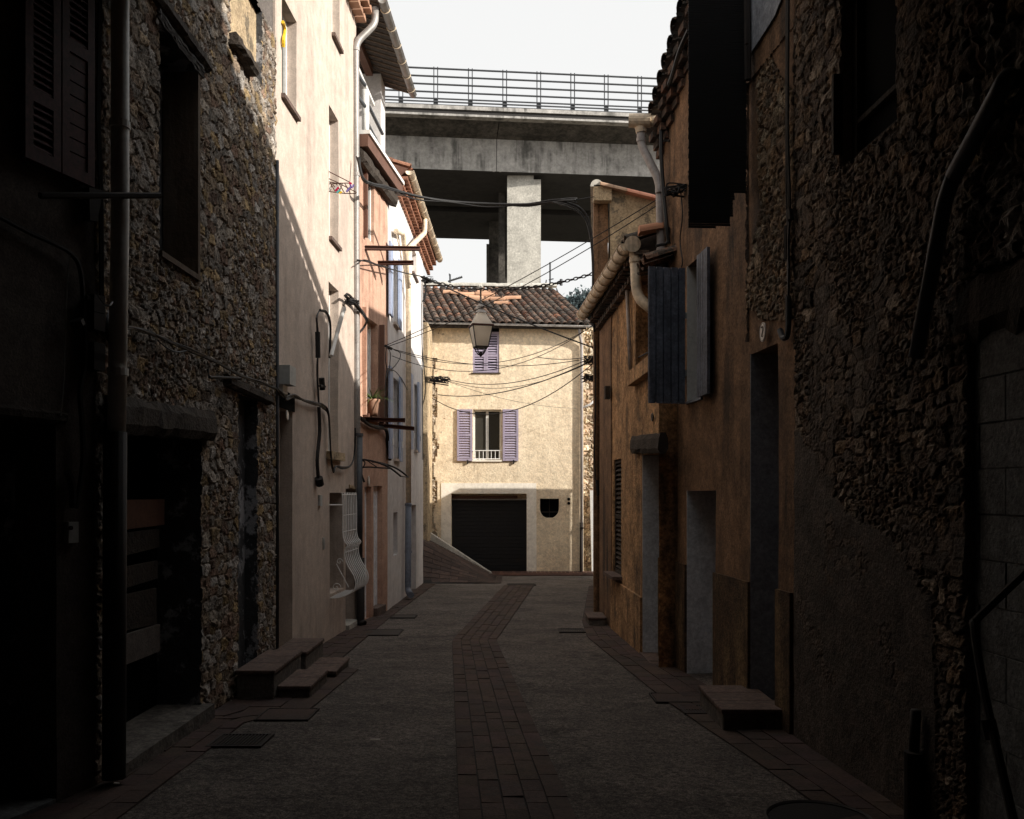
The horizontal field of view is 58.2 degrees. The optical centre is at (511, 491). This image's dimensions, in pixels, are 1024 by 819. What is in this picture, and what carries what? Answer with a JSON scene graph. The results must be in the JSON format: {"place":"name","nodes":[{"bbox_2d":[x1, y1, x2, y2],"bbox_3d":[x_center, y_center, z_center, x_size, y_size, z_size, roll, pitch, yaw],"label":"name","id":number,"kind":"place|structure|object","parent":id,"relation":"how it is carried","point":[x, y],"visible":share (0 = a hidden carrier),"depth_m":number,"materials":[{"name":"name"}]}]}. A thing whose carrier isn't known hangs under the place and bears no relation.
{"place":"outdoors","nodes":[
{"label":"outdoors","id":0,"kind":"place"},
{"bbox_2d":[19,583,435,818],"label":"pavement","id":1,"kind":"structure","parent":0,"point":[108,799],"depth_m":6.24,"materials":[{"name":"brick"}]},
{"bbox_2d":[206,733,273,747],"bbox_3d":[-1.910,1.760,6.480,0.380,0.041,0.361,0,0,0],"label":"cover","id":2,"kind":"object","parent":1,"relation":"on","point":[245,740],"visible":0.96,"depth_m":6.46,"materials":[{"name":"metal"}]},
{"bbox_2d":[235,650,301,699],"bbox_3d":[-2.210,1.754,8.431,0.344,0.439,1.039,0,0,0],"label":"door step","id":3,"kind":"object","parent":1,"relation":"on","point":[264,675],"depth_m":7.97,"materials":[{"name":"stone"}]},
{"bbox_2d":[276,638,323,668],"bbox_3d":[-2.200,1.789,9.521,0.344,0.419,0.859,0,0,0],"label":"door step","id":4,"kind":"object","parent":1,"relation":"on","point":[312,650],"depth_m":9.46,"materials":[{"name":"stone"}]},
{"bbox_2d":[277,669,327,697],"bbox_3d":[-1.895,1.827,8.370,0.294,0.284,0.759,0,0,0],"label":"door step","id":5,"kind":"object","parent":1,"relation":"on","point":[302,683],"depth_m":8.18,"materials":[{"name":"stone"}]},
{"bbox_2d":[307,657,349,676],"bbox_3d":[-1.875,1.872,9.370,0.314,0.244,0.759,0,0,0],"label":"door step","id":6,"kind":"object","parent":1,"relation":"on","point":[335,666],"depth_m":9.33,"materials":[{"name":"stone"}]},
{"bbox_2d":[361,629,403,635],"bbox_3d":[-1.750,1.912,12.450,0.500,0.050,0.600,0,0,0],"label":"inspection cover","id":7,"kind":"object","parent":1,"relation":"on","point":[386,632],"visible":0.64,"depth_m":12.41,"materials":[{"name":"metal"}]},
{"bbox_2d":[423,539,501,583],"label":"ramp","id":8,"kind":"structure","parent":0,"point":[450,554],"depth_m":22.14,"materials":[{"name":"stone"}]},
{"bbox_2d":[119,576,807,818],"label":"road","id":9,"kind":"structure","parent":0,"point":[618,742],"depth_m":6.41,"materials":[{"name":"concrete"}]},
{"bbox_2d":[254,708,318,721],"bbox_3d":[-1.790,1.784,7.335,0.420,0.046,0.430,0,0,0],"label":"inspection cover","id":10,"kind":"object","parent":9,"relation":"on","point":[289,715],"visible":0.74,"depth_m":7.27,"materials":[{"name":"metal"}]},
{"bbox_2d":[390,615,416,618],"bbox_3d":[-1.690,1.960,14.400,0.380,0.045,0.400,0,0,0],"label":"inspection cover","id":11,"kind":"object","parent":9,"relation":"on","point":[403,617],"visible":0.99,"depth_m":14.30,"materials":[{"name":"metal"}]},
{"bbox_2d":[507,583,535,585],"bbox_3d":[0.215,2.124,21.050,0.670,0.042,0.401,0,0,0],"label":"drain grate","id":12,"kind":"object","parent":9,"relation":"on","point":[522,583],"visible":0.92,"depth_m":21.23,"materials":[{"name":"metal"}]},
{"bbox_2d":[558,628,585,632],"bbox_3d":[0.820,1.914,12.650,0.360,0.042,0.401,0,0,0],"label":"drain grate","id":13,"kind":"object","parent":9,"relation":"on","point":[572,629],"visible":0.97,"depth_m":12.61,"materials":[{"name":"metal"}]},
{"bbox_2d":[649,693,699,703],"bbox_3d":[1.450,1.800,8.000,0.460,0.045,0.400,0,0,0],"label":"inspection cover","id":14,"kind":"object","parent":9,"relation":"on","point":[657,698],"visible":0.56,"depth_m":7.95,"materials":[{"name":"metal"}]},
{"bbox_2d":[968,568,1023,818],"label":"handrail","id":15,"kind":"object","parent":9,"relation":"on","point":[990,729],"visible":1,"depth_m":3.04,"materials":[{"name":"metal"}]},
{"bbox_2d":[452,585,576,818],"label":"path","id":16,"kind":"structure","parent":0,"point":[514,802],"depth_m":6.58,"materials":[{"name":"stone"}]},
{"bbox_2d":[385,0,677,296],"label":"sky","id":17,"kind":"structure","parent":0,"point":[590,37],"materials":[{"name":"white"}]},
{"bbox_2d":[492,571,592,575],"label":"garage forecourt","id":18,"kind":"structure","parent":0,"point":[544,573],"depth_m":24.36,"materials":[{"name":"concrete"}]},
{"bbox_2d":[582,586,903,818],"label":"pavement","id":19,"kind":"structure","parent":0,"point":[826,779],"depth_m":6.26,"materials":[{"name":"brick"}]},
{"bbox_2d":[585,612,606,625],"bbox_3d":[1.222,1.948,13.495,0.269,0.295,0.609,0,0,0],"label":"door step","id":20,"kind":"object","parent":19,"relation":"on","point":[595,618],"depth_m":13.20,"materials":[{"name":"stone"}]},
{"bbox_2d":[677,704,706,714],"bbox_3d":[1.560,1.786,7.515,0.360,0.040,0.331,0,0,0],"label":"drain grate","id":21,"kind":"object","parent":19,"relation":"on","point":[685,711],"visible":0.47,"depth_m":7.45,"materials":[{"name":"metal"}]},
{"bbox_2d":[698,685,781,730],"bbox_3d":[1.780,1.773,7.221,0.464,0.336,0.859,0,0,0],"label":"door step","id":22,"kind":"object","parent":19,"relation":"on","point":[729,707],"depth_m":6.92,"materials":[{"name":"concrete"}]},
{"bbox_2d":[764,800,873,818],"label":"inspection cover","id":23,"kind":"object","parent":19,"relation":"on","point":[803,809],"visible":0.98,"depth_m":4.92,"materials":[{"name":"metal"}]},
{"bbox_3d":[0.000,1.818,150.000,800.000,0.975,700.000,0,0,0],"label":"ground","id":24,"kind":"structure","parent":0,"visible":0},
{"bbox_2d":[0,0,94,818],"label":"grey house","id":25,"kind":"structure","parent":24,"relation":"on","point":[47,573],"depth_m":5.13,"materials":[{"name":"paint"}]},
{"bbox_2d":[0,422,14,798],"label":"door","id":26,"kind":"structure","parent":25,"relation":"in","point":[7,430],"depth_m":5.14,"materials":[{"name":"paint"}]},
{"bbox_2d":[0,214,104,507],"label":"wall cable","id":27,"kind":"object","parent":25,"relation":"attached to","point":[92,319],"depth_m":5.23,"materials":[{"name":"rubber"}]},
{"bbox_2d":[64,522,78,542],"bbox_3d":[-2.485,0.229,5.194,0.048,0.118,0.079,0,0,16],"label":"door bell box","id":28,"kind":"object","parent":25,"relation":"attached to","point":[71,532],"visible":1,"depth_m":5.18,"materials":[{"name":"grey plastic"}]},
{"bbox_2d":[38,187,161,221],"bbox_3d":[-2.389,-1.687,5.269,0.182,0.269,0.821,0,0,26],"label":"bracket bar","id":29,"kind":"object","parent":25,"relation":"attached to","point":[91,198],"visible":1,"depth_m":5.27,"materials":[{"name":"metal"}]},
{"bbox_2d":[94,0,277,784],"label":"rubble stone house","id":30,"kind":"structure","parent":24,"relation":"on","point":[185,471],"depth_m":7.05,"materials":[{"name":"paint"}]},
{"bbox_2d":[126,436,156,721],"bbox_3d":[-2.787,0.849,6.417,0.030,2.622,1.512,0,0,1],"label":"doorway back","id":31,"kind":"structure","parent":30,"relation":"in","point":[141,674],"depth_m":6.87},
{"bbox_2d":[158,62,163,249],"bbox_3d":[-2.698,-2.462,6.707,0.030,1.643,0.755,0,0,1],"label":"blocked window","id":32,"kind":"structure","parent":30,"relation":"in","point":[161,67],"depth_m":7.03,"materials":[{"name":"paint"}]},
{"bbox_2d":[159,72,200,281],"bbox_3d":[-2.541,-2.417,6.710,0.295,1.593,0.768,0,0,0],"label":"window","id":33,"kind":"structure","parent":30,"relation":"in","point":[181,90],"depth_m":7.04,"materials":[{"name":"grey wood"}]},
{"bbox_2d":[128,326,276,389],"bbox_3d":[-2.351,-1.014,7.362,0.045,0.087,3.506,0,0,1],"label":"wall cable","id":34,"kind":"object","parent":30,"relation":"attached to","point":[181,346],"depth_m":6.76,"materials":[{"name":"rubber"}]},
{"bbox_2d":[237,399,244,674],"bbox_3d":[-2.537,0.430,8.374,0.030,2.600,0.612,0,0,1],"label":"narrow door","id":35,"kind":"structure","parent":30,"relation":"in","point":[241,404],"depth_m":8.57,"materials":[{"name":"paint"}]},
{"bbox_2d":[229,0,255,60],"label":"blocked window","id":36,"kind":"structure","parent":30,"relation":"in","point":[243,14],"depth_m":8.48,"materials":[{"name":"beige paint"}]},
{"bbox_2d":[273,0,371,648],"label":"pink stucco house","id":37,"kind":"structure","parent":24,"relation":"on","point":[316,585],"depth_m":10.95,"materials":[{"name":"white paint"}]},
{"bbox_2d":[281,20,286,46],"bbox_3d":[-2.377,-4.747,9.594,0.042,0.287,0.194,0,0,-8],"label":"yellow strap","id":38,"kind":"object","parent":37,"relation":"hanging from","point":[284,32],"visible":1,"depth_m":9.54,"materials":[{"name":"plastic"}]},
{"bbox_2d":[282,14,286,94],"bbox_3d":[-2.513,-4.649,9.846,0.050,1.044,0.578,0,0,2],"label":"window","id":39,"kind":"structure","parent":37,"relation":"in","point":[284,49],"depth_m":10.09,"materials":[{"name":"white paint"}]},
{"bbox_2d":[279,365,295,394],"bbox_3d":[-2.329,-1.156,9.509,0.137,0.281,0.238,0,0,0],"label":"meter box","id":40,"kind":"object","parent":37,"relation":"attached to","point":[287,376],"visible":0.79,"depth_m":9.40,"materials":[{"name":"grey plastic"}]},
{"bbox_2d":[276,388,355,486],"bbox_3d":[-2.293,-0.562,11.101,0.100,1.012,3.905,0,0,2],"label":"wall cable","id":41,"kind":"object","parent":37,"relation":"attached to","point":[319,481],"depth_m":10.97,"materials":[{"name":"rubber"}]},
{"bbox_2d":[315,309,331,402],"bbox_3d":[-2.281,-1.625,11.101,0.070,1.157,0.834,0,0,0],"label":"cable loop","id":42,"kind":"object","parent":37,"relation":"attached to","point":[321,383],"visible":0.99,"depth_m":10.90,"materials":[{"name":"rubber"}]},
{"bbox_2d":[328,291,329,450],"bbox_3d":[-2.448,-1.590,11.945,0.046,2.159,0.575,0,0,2],"label":"window","id":43,"kind":"structure","parent":37,"relation":"in","point":[329,291],"depth_m":12.19,"materials":[{"name":"white paint"}]},
{"bbox_2d":[329,121,329,235],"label":"window","id":44,"kind":"structure","parent":37,"relation":"in","point":[329,121],"depth_m":12.21,"materials":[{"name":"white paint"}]},
{"bbox_2d":[329,306,345,356],"bbox_3d":[-2.193,-1.990,11.433,0.119,0.673,0.333,0,0,23],"label":"waste pipe","id":45,"kind":"object","parent":37,"relation":"attached to","point":[340,320],"visible":1,"depth_m":11.50,"materials":[{"name":"white paint"}]},
{"bbox_2d":[329,171,356,193],"bbox_3d":[-2.156,-3.925,11.675,0.371,0.294,0.027,0,0,0],"label":"clothes rack","id":46,"kind":"object","parent":37,"relation":"attached to","point":[339,191],"visible":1,"depth_m":11.67,"materials":[{"name":"metal"}]},
{"bbox_2d":[344,293,367,332],"bbox_3d":[-2.176,-2.486,12.832,0.206,0.402,1.366,0,0,0],"label":"cable joint","id":47,"kind":"object","parent":37,"relation":"attached to","point":[350,300],"visible":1,"depth_m":12.54,"materials":[{"name":"plastic"}]},
{"bbox_2d":[353,0,416,625],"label":"terracotta house","id":48,"kind":"structure","parent":24,"relation":"on","point":[379,62],"depth_m":14.40,"materials":[{"name":"paint"}]},
{"bbox_2d":[365,487,365,617],"bbox_3d":[-2.299,0.935,14.079,0.030,2.050,0.431,0,0,6],"label":"door","id":49,"kind":"structure","parent":48,"relation":"in","point":[365,487],"depth_m":14.24,"materials":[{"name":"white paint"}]},
{"bbox_2d":[367,323,370,397],"bbox_3d":[-2.316,-1.916,14.228,0.056,1.490,0.863,0,0,6],"label":"window","id":50,"kind":"structure","parent":48,"relation":"in","point":[368,325],"depth_m":14.61,"materials":[{"name":"white paint"}]},
{"bbox_2d":[368,179,370,240],"bbox_3d":[-2.265,-4.426,14.120,0.040,1.103,0.615,0,0,6],"label":"window","id":51,"kind":"structure","parent":48,"relation":"in","point":[369,186],"depth_m":14.38,"materials":[{"name":"white paint"}]},
{"bbox_2d":[373,486,376,605],"bbox_3d":[-2.235,0.902,14.684,0.030,2.016,0.583,0,0,6],"label":"door","id":52,"kind":"structure","parent":48,"relation":"in","point":[374,487],"depth_m":14.85,"materials":[{"name":"white paint"}]},
{"bbox_2d":[360,416,391,460],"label":"wall cable","id":53,"kind":"object","parent":48,"relation":"attached to","point":[364,421],"depth_m":14.43,"materials":[{"name":"rubber"}]},
{"bbox_2d":[366,387,394,415],"bbox_3d":[-2.124,-1.370,13.943,0.820,0.443,0.880,0,0,0],"label":"potted plant","id":54,"kind":"object","parent":48,"relation":"on","point":[373,401],"visible":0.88,"depth_m":13.82,"materials":[{"name":"green plant"}]},
{"bbox_2d":[362,459,408,482],"bbox_3d":[-1.937,-0.311,13.823,0.666,0.354,1.082,0,0,0],"label":"awning frame","id":55,"kind":"object","parent":48,"relation":"attached to","point":[385,467],"visible":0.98,"depth_m":13.34,"materials":[{"name":"metal"}]},
{"bbox_2d":[366,417,404,421],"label":"iron beam","id":56,"kind":"structure","parent":48,"relation":"attached to","point":[373,419],"depth_m":13.96,"materials":[{"name":"metal"}]},
{"bbox_2d":[357,259,423,276],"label":"overhead cable","id":57,"kind":"object","parent":48,"relation":"attached to","point":[368,261],"visible":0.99,"depth_m":14.43,"materials":[{"name":"rubber"}]},
{"bbox_2d":[365,245,420,250],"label":"iron beam","id":58,"kind":"structure","parent":48,"relation":"attached to","point":[388,248],"depth_m":14.03,"materials":[{"name":"metal"}]},
{"bbox_2d":[378,260,413,265],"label":"iron beam","id":59,"kind":"structure","parent":48,"relation":"attached to","point":[397,262],"depth_m":14.69,"materials":[{"name":"metal"}]},
{"bbox_2d":[378,423,413,430],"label":"iron beam","id":60,"kind":"structure","parent":48,"relation":"attached to","point":[392,426],"depth_m":14.76,"materials":[{"name":"metal"}]},
{"bbox_2d":[356,156,577,207],"bbox_3d":[-0.740,-4.521,13.922,3.437,0.440,0.939,0,0,-24],"label":"twisted cable","id":61,"kind":"object","parent":48,"relation":"attached to","point":[431,199],"visible":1,"depth_m":14.20,"materials":[{"name":"rubber"}]},
{"bbox_2d":[393,349,592,365],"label":"overhead cable","id":62,"kind":"object","parent":48,"relation":"attached to","point":[493,365],"visible":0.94,"depth_m":15.09,"materials":[{"name":"rubber"}]},
{"bbox_2d":[387,157,442,609],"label":"pale lilac house","id":63,"kind":"structure","parent":24,"relation":"on","point":[409,223],"depth_m":17.53,"materials":[{"name":"paint"}]},
{"bbox_2d":[384,344,406,417],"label":"wall cable","id":64,"kind":"object","parent":63,"relation":"attached to","point":[388,348],"depth_m":14.69,"materials":[{"name":"rubber"}]},
{"bbox_2d":[421,282,425,459],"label":"wall cable","id":65,"kind":"object","parent":63,"relation":"attached to","point":[422,374],"depth_m":20.96,"materials":[{"name":"rubber"}]},
{"bbox_2d":[425,376,450,385],"bbox_3d":[-1.721,-2.580,21.358,0.598,0.249,0.144,0,0,0],"label":"cable joint","id":66,"kind":"object","parent":63,"relation":"attached to","point":[433,379],"visible":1,"depth_m":21.29,"materials":[{"name":"plastic"}]},
{"bbox_2d":[423,322,431,541],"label":"side wall","id":67,"kind":"structure","parent":24,"relation":"on","point":[427,453],"depth_m":23.30,"materials":[{"name":"beige paint"}]},
{"bbox_2d":[430,532,491,572],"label":"ramp kerb wall","id":68,"kind":"structure","parent":24,"relation":"on","point":[434,538],"depth_m":24.17,"materials":[{"name":"concrete"}]},
{"bbox_2d":[423,281,592,572],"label":"garage house","id":69,"kind":"structure","parent":24,"relation":"on","point":[511,490],"depth_m":24.78,"materials":[{"name":"paint"}]},
{"bbox_2d":[448,273,462,282],"bbox_3d":[-1.852,-6.849,30.000,0.486,0.550,0.058,0,0,0],"label":"aerial","id":70,"kind":"object","parent":69,"relation":"attached to","point":[453,279],"visible":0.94,"depth_m":29.98,"materials":[{"name":"metal"}]},
{"bbox_2d":[475,329,498,367],"bbox_3d":[-0.701,-3.828,24.880,0.732,1.249,0.030,0,0,0],"label":"window back","id":71,"kind":"structure","parent":69,"relation":"in","point":[493,330],"depth_m":24.87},
{"bbox_2d":[473,410,500,459],"bbox_3d":[-0.669,-1.537,24.947,0.755,1.369,0.056,0,0,0],"label":"window","id":72,"kind":"structure","parent":69,"relation":"in","point":[486,428],"depth_m":24.95,"materials":[{"name":"white paint"}]},
{"bbox_2d":[452,500,526,572],"bbox_3d":[-0.620,1.300,25.076,2.058,2.200,0.028,0,0,0],"label":"garage door","id":73,"kind":"structure","parent":69,"relation":"in","point":[492,533],"depth_m":25.06,"materials":[{"name":"metal"}]},
{"bbox_2d":[450,382,561,407],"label":"overhead cable","id":74,"kind":"object","parent":69,"relation":"attached to","point":[506,399],"visible":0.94,"depth_m":22.75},
{"bbox_2d":[545,262,562,290],"bbox_3d":[1.339,-6.926,30.000,0.627,1.122,0.096,0,0,0],"label":"aerial","id":75,"kind":"object","parent":69,"relation":"on","point":[550,279],"visible":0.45,"depth_m":29.98,"materials":[{"name":"metal"}]},
{"bbox_2d":[385,66,659,288],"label":"viaduct","id":76,"kind":"object","parent":24,"relation":"on","point":[470,152],"visible":0.25,"depth_m":56.59,"materials":[{"name":"concrete"}]},
{"bbox_2d":[590,490,592,570],"bbox_3d":[2.264,1.229,24.860,0.324,2.545,0.120,0,0,0],"label":"white gate post","id":77,"kind":"object","parent":24,"relation":"on","point":[591,511],"visible":0.21,"depth_m":24.80,"materials":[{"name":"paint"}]},
{"bbox_2d":[590,179,655,611],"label":"tan gable house","id":78,"kind":"structure","parent":24,"relation":"on","point":[624,202],"depth_m":14.52,"materials":[{"name":"paint"}]},
{"bbox_2d":[393,325,592,371],"bbox_3d":[-0.274,-2.475,15.600,3.513,0.904,0.011,0,0,-13],"label":"overhead cable","id":79,"kind":"object","parent":78,"relation":"attached to","point":[491,369],"visible":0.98,"depth_m":15.58,"materials":[{"name":"rubber"}]},
{"bbox_2d":[421,272,591,291],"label":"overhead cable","id":80,"kind":"object","parent":78,"relation":"attached to","point":[506,289],"visible":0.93,"depth_m":17.61,"materials":[{"name":"rubber"}]},
{"bbox_2d":[468,286,493,356],"bbox_3d":[-0.610,-3.337,18.000,0.446,1.398,0.446,0,0,-14],"label":"street lantern","id":81,"kind":"object","parent":80,"relation":"hanging from","point":[480,327],"visible":0.94,"depth_m":17.87,"materials":[{"name":"metal"}]},
{"bbox_2d":[424,277,592,347],"bbox_3d":[-0.091,-3.332,17.000,3.359,1.548,0.027,0,0,17],"label":"overhead cable","id":82,"kind":"object","parent":78,"relation":"attached to","point":[508,314],"visible":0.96,"depth_m":16.97,"materials":[{"name":"rubber"}]},
{"bbox_2d":[421,276,432,301],"bbox_3d":[-1.613,-3.860,17.502,0.248,0.503,0.083,0,0,0],"label":"cable joint","id":83,"kind":"object","parent":82,"relation":"attached to","point":[425,281],"visible":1,"depth_m":17.48,"materials":[{"name":"plastic"}]},
{"bbox_2d":[438,364,583,396],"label":"overhead cable","id":84,"kind":"object","parent":78,"relation":"attached to","point":[516,388],"visible":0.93,"depth_m":18.27,"materials":[{"name":"rubber"}]},
{"bbox_2d":[432,363,592,414],"bbox_3d":[-0.215,-1.935,18.750,0.017,0.668,6.424,0,0,-31],"label":"overhead cable","id":85,"kind":"object","parent":78,"relation":"attached to","point":[521,407],"visible":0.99,"depth_m":18.04,"materials":[{"name":"rubber"}]},
{"bbox_2d":[446,361,582,384],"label":"overhead cable","id":86,"kind":"object","parent":78,"relation":"attached to","point":[518,381],"visible":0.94,"depth_m":18.24,"materials":[{"name":"rubber"}]},
{"bbox_2d":[447,360,592,388],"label":"overhead cable","id":87,"kind":"object","parent":78,"relation":"attached to","point":[516,386],"visible":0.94,"depth_m":18.42,"materials":[{"name":"rubber"}]},
{"bbox_2d":[552,196,594,331],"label":"dropping cable","id":88,"kind":"object","parent":78,"relation":"attached to","point":[572,205],"visible":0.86,"depth_m":14.27,"materials":[{"name":"rubber"}]},
{"bbox_2d":[580,323,592,382],"bbox_3d":[1.353,-2.453,15.772,0.338,1.115,0.558,0,0,0],"label":"cable joint","id":89,"kind":"object","parent":78,"relation":"attached to","point":[587,376],"visible":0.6,"depth_m":15.99,"materials":[{"name":"plastic"}]},
{"bbox_2d":[395,326,591,363],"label":"overhead cable","id":90,"kind":"object","parent":89,"relation":"attached to","point":[489,363],"visible":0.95,"depth_m":15.59,"materials":[{"name":"rubber"}]},
{"bbox_2d":[594,340,599,495],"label":"wall cable","id":91,"kind":"object","parent":78,"relation":"attached to","point":[597,487],"depth_m":14.43,"materials":[{"name":"rubber"}]},
{"bbox_2d":[576,222,677,666],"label":"ochre house","id":92,"kind":"structure","parent":24,"relation":"on","point":[638,492],"depth_m":11.00,"materials":[{"name":"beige paint"}]},
{"bbox_2d":[615,459,620,574],"bbox_3d":[1.474,0.338,12.534,0.035,1.564,0.737,0,0,-2],"label":"louvred window","id":93,"kind":"structure","parent":92,"relation":"in","point":[617,516],"depth_m":12.76,"materials":[{"name":"brown wood"}]},
{"bbox_2d":[628,0,796,734],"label":"ochre brown house","id":94,"kind":"structure","parent":24,"relation":"on","point":[721,375],"depth_m":7.86,"materials":[{"name":"paint"}]},
{"bbox_2d":[387,200,655,344],"bbox_3d":[-0.148,-2.866,12.600,0.011,0.905,6.489,0,0,-37],"label":"overhead cable","id":95,"kind":"object","parent":94,"relation":"attached to","point":[532,272],"visible":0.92,"depth_m":11.96,"materials":[{"name":"rubber"}]},
{"bbox_2d":[390,206,655,345],"bbox_3d":[-0.124,-2.835,12.600,0.011,0.881,6.486,0,0,-37],"label":"overhead cable","id":96,"kind":"object","parent":94,"relation":"attached to","point":[534,279],"visible":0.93,"depth_m":11.98,"materials":[{"name":"rubber"}]},
{"bbox_2d":[659,29,688,243],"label":"wall cable","id":97,"kind":"object","parent":94,"relation":"attached to","point":[669,82],"depth_m":9.80,"materials":[{"name":"rubber"}]},
{"bbox_2d":[664,182,686,266],"bbox_3d":[1.688,-2.710,9.357,0.272,0.854,0.175,0,0,0],"label":"cable joint","id":98,"kind":"object","parent":94,"relation":"attached to","point":[674,191],"visible":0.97,"depth_m":9.34,"materials":[{"name":"plastic"}]},
{"bbox_2d":[688,0,750,227],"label":"slatted blind","id":99,"kind":"object","parent":94,"relation":"hanging from","point":[719,55],"visible":1,"depth_m":7.51,"materials":[{"name":"metal"}]},
{"bbox_2d":[759,322,765,341],"bbox_3d":[1.943,-1.239,7.135,0.013,0.150,0.124,0,0,-6],"label":"number plate","id":100,"kind":"object","parent":94,"relation":"attached to","point":[762,333],"visible":1,"depth_m":7.12,"materials":[{"name":"white ceramic"}]},
{"bbox_2d":[777,295,791,340],"bbox_3d":[1.982,-1.256,6.704,0.048,0.318,0.170,0,0,-11],"label":"conduit","id":101,"kind":"object","parent":94,"relation":"attached to","point":[788,320],"visible":1,"depth_m":6.63,"materials":[{"name":"metal"}]},
{"bbox_2d":[784,0,793,294],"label":"riser cable","id":102,"kind":"object","parent":94,"relation":"attached to","point":[789,215],"visible":1,"depth_m":6.62,"materials":[{"name":"rubber"}]},
{"bbox_2d":[792,0,974,818],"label":"dark stone house","id":103,"kind":"structure","parent":24,"relation":"on","point":[884,526],"depth_m":5.26,"materials":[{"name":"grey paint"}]},
{"bbox_2d":[852,0,897,158],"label":"window","id":104,"kind":"structure","parent":103,"relation":"in","point":[874,95],"depth_m":5.59,"materials":[{"name":"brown wood"}]},
{"bbox_2d":[904,708,923,818],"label":"drain stub","id":105,"kind":"object","parent":103,"relation":"attached to","point":[913,782],"visible":1,"depth_m":4.71,"materials":[{"name":"metal"}]},
{"bbox_2d":[947,0,1023,818],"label":"concrete block wall","id":106,"kind":"structure","parent":24,"relation":"on","point":[988,317],"depth_m":4.11,"materials":[{"name":"grey paint"}]},
{"bbox_2d":[908,67,1017,358],"bbox_3d":[2.101,-1.257,4.262,0.173,1.182,0.821,0,0,-3],"label":"slanting drainpipe","id":107,"kind":"object","parent":106,"relation":"attached to","point":[1003,84],"visible":0.98,"depth_m":4.32,"materials":[{"name":"metal"}]},
{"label":"hill","id":108,"kind":"structure","parent":0,"visible":0},
{"bbox_2d":[564,285,591,317],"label":"wood","id":109,"kind":"object","parent":108,"relation":"on","point":[577,299],"visible":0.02,"depth_m":141.38,"materials":[{"name":"plant"}]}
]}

